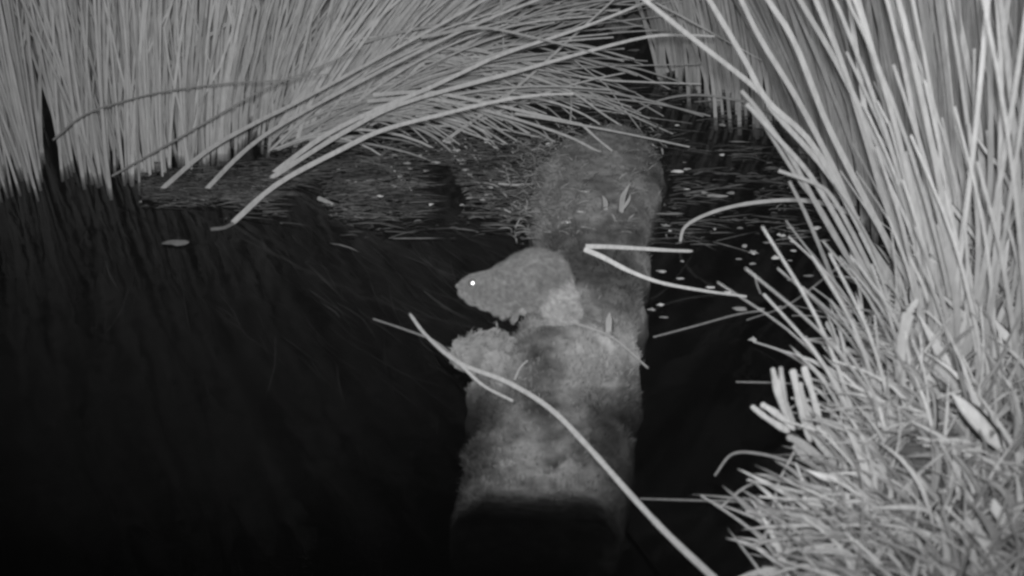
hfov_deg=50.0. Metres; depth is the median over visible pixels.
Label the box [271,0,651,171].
arching rush stem
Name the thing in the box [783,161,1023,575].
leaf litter
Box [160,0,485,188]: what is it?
arching rush stem
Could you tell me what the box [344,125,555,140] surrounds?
arching rush stem
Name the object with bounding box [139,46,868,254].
floating weed
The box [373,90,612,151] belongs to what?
arching rush stem
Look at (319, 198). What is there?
floating stem
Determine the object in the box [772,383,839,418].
thin twig
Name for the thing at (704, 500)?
thin twig
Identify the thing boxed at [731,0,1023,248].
rush clump
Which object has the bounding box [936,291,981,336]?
dead leaf
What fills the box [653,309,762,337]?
thin twig
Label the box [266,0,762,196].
rush clump
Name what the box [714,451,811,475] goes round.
thin twig
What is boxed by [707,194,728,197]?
leaf scrap
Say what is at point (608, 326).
pointed shoot
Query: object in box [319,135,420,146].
arching rush stem
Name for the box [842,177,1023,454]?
grass tussock
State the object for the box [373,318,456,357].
thin twig
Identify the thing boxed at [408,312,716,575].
bent stem
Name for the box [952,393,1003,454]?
dead leaf
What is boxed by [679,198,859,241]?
arched stem
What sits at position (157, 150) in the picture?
arching rush stem
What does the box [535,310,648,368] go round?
thin twig
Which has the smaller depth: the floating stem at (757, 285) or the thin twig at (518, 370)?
the thin twig at (518, 370)
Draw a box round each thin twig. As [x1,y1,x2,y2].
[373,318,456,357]
[500,0,504,49]
[513,359,528,380]
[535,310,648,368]
[569,88,571,124]
[640,498,747,502]
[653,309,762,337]
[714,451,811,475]
[720,478,795,506]
[736,381,825,387]
[746,255,853,319]
[753,341,851,391]
[764,450,794,536]
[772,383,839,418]
[803,242,851,308]
[824,321,860,400]
[852,319,871,383]
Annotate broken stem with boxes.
[584,247,746,297]
[585,244,694,252]
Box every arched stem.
[630,94,772,115]
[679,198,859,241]
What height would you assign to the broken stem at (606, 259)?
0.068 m
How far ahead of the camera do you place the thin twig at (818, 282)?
1.59 m
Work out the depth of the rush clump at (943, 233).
1.28 m
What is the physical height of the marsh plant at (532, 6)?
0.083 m
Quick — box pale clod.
[447,321,517,374]
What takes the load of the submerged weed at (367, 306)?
in the water
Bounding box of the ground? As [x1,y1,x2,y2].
[0,0,1023,575]
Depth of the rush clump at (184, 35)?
1.98 m
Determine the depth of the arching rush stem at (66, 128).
1.84 m
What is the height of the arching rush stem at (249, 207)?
0.230 m
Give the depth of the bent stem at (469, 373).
1.37 m
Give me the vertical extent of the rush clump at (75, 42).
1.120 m
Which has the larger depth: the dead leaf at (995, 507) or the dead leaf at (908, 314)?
the dead leaf at (908, 314)
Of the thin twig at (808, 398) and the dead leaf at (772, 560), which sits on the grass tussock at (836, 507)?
the dead leaf at (772, 560)
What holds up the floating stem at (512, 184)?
on the water
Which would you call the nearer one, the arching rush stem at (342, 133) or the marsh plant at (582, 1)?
the arching rush stem at (342, 133)
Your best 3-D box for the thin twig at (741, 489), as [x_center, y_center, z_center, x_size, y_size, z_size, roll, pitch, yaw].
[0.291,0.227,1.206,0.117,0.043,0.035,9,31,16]
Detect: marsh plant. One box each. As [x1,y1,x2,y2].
[518,0,571,13]
[570,0,591,11]
[596,2,654,33]
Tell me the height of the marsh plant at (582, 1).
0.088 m
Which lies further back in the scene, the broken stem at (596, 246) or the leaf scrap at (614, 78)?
the leaf scrap at (614, 78)
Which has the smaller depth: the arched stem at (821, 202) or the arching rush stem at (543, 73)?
the arched stem at (821, 202)
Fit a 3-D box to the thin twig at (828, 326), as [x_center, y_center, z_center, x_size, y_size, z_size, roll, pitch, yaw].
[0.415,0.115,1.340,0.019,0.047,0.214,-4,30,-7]
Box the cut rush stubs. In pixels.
[751,366,903,473]
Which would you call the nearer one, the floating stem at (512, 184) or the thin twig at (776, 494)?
the thin twig at (776, 494)
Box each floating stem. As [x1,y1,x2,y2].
[210,222,233,230]
[317,196,333,204]
[498,183,532,185]
[754,274,761,293]
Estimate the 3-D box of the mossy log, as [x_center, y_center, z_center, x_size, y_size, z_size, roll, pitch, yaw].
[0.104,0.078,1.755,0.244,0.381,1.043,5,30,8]
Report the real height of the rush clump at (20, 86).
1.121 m
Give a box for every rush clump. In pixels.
[0,0,45,205]
[10,0,169,199]
[85,0,257,181]
[212,0,429,165]
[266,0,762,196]
[635,0,873,139]
[642,0,1023,445]
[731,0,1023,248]
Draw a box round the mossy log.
[447,120,666,575]
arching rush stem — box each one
[52,73,330,140]
[111,48,362,176]
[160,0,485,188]
[205,0,538,188]
[231,93,572,224]
[269,34,714,177]
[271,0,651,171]
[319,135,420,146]
[322,139,430,160]
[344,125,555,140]
[367,96,600,151]
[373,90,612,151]
[403,105,503,144]
[405,49,653,145]
[406,55,672,133]
[421,26,623,61]
[442,0,613,141]
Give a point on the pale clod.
(472, 349)
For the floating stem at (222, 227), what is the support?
on the water
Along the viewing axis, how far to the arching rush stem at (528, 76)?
2.06 m
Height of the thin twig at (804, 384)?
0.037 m
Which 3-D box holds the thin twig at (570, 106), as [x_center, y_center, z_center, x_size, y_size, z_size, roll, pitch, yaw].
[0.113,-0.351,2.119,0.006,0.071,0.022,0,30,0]
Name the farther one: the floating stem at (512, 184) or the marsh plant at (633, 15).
the marsh plant at (633, 15)
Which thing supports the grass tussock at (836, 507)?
on the ground
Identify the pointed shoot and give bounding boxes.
[602,196,608,209]
[604,312,612,333]
[618,184,630,212]
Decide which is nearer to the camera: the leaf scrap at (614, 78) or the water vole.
the water vole
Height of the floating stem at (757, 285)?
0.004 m
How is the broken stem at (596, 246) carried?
on the water
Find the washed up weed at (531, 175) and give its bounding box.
[478,121,668,242]
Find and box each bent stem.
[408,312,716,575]
[446,351,513,401]
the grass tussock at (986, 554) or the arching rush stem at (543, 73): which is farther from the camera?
the arching rush stem at (543, 73)
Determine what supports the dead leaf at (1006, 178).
attached to the rush clump at (943, 233)
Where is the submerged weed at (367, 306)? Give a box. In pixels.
[58,198,527,422]
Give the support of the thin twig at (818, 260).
on the water
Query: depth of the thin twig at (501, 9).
2.11 m
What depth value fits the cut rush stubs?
1.15 m
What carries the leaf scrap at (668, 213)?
on the water
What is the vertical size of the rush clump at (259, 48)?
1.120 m
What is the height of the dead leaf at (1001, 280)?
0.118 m
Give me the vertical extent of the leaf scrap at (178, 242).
0.003 m
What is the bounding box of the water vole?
[455,246,617,338]
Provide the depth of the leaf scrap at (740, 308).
1.58 m
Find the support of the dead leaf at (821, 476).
on the ground
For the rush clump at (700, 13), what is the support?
on the water
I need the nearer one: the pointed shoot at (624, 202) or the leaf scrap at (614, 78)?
the pointed shoot at (624, 202)
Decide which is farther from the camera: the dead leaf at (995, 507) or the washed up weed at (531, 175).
the washed up weed at (531, 175)
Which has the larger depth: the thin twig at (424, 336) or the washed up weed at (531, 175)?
the washed up weed at (531, 175)
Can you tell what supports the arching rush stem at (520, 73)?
attached to the rush clump at (400, 23)
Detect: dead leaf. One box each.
[753,546,797,571]
[805,469,853,488]
[897,298,918,404]
[925,181,975,242]
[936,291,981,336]
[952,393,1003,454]
[971,128,1013,201]
[990,499,1009,526]
[995,320,1012,349]
[999,236,1009,290]
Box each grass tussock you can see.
[691,384,962,575]
[758,249,1023,456]
[841,340,1023,575]
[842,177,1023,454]
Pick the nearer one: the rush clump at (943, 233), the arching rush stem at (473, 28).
the rush clump at (943, 233)
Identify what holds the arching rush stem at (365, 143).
on the water
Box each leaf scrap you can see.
[161,240,188,245]
[603,76,622,82]
[655,213,682,214]
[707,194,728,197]
[733,307,746,310]
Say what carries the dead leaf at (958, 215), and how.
attached to the rush clump at (943, 233)
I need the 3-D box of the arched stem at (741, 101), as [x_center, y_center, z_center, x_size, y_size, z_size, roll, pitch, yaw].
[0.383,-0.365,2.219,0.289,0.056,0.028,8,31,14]
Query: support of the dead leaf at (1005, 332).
on the ground
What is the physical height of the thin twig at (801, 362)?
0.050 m
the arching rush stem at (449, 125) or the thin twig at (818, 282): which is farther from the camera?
the arching rush stem at (449, 125)
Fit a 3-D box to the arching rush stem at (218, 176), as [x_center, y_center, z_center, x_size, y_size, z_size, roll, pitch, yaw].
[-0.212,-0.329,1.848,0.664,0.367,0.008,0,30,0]
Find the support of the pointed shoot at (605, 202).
on the mossy log
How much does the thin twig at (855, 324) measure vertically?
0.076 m

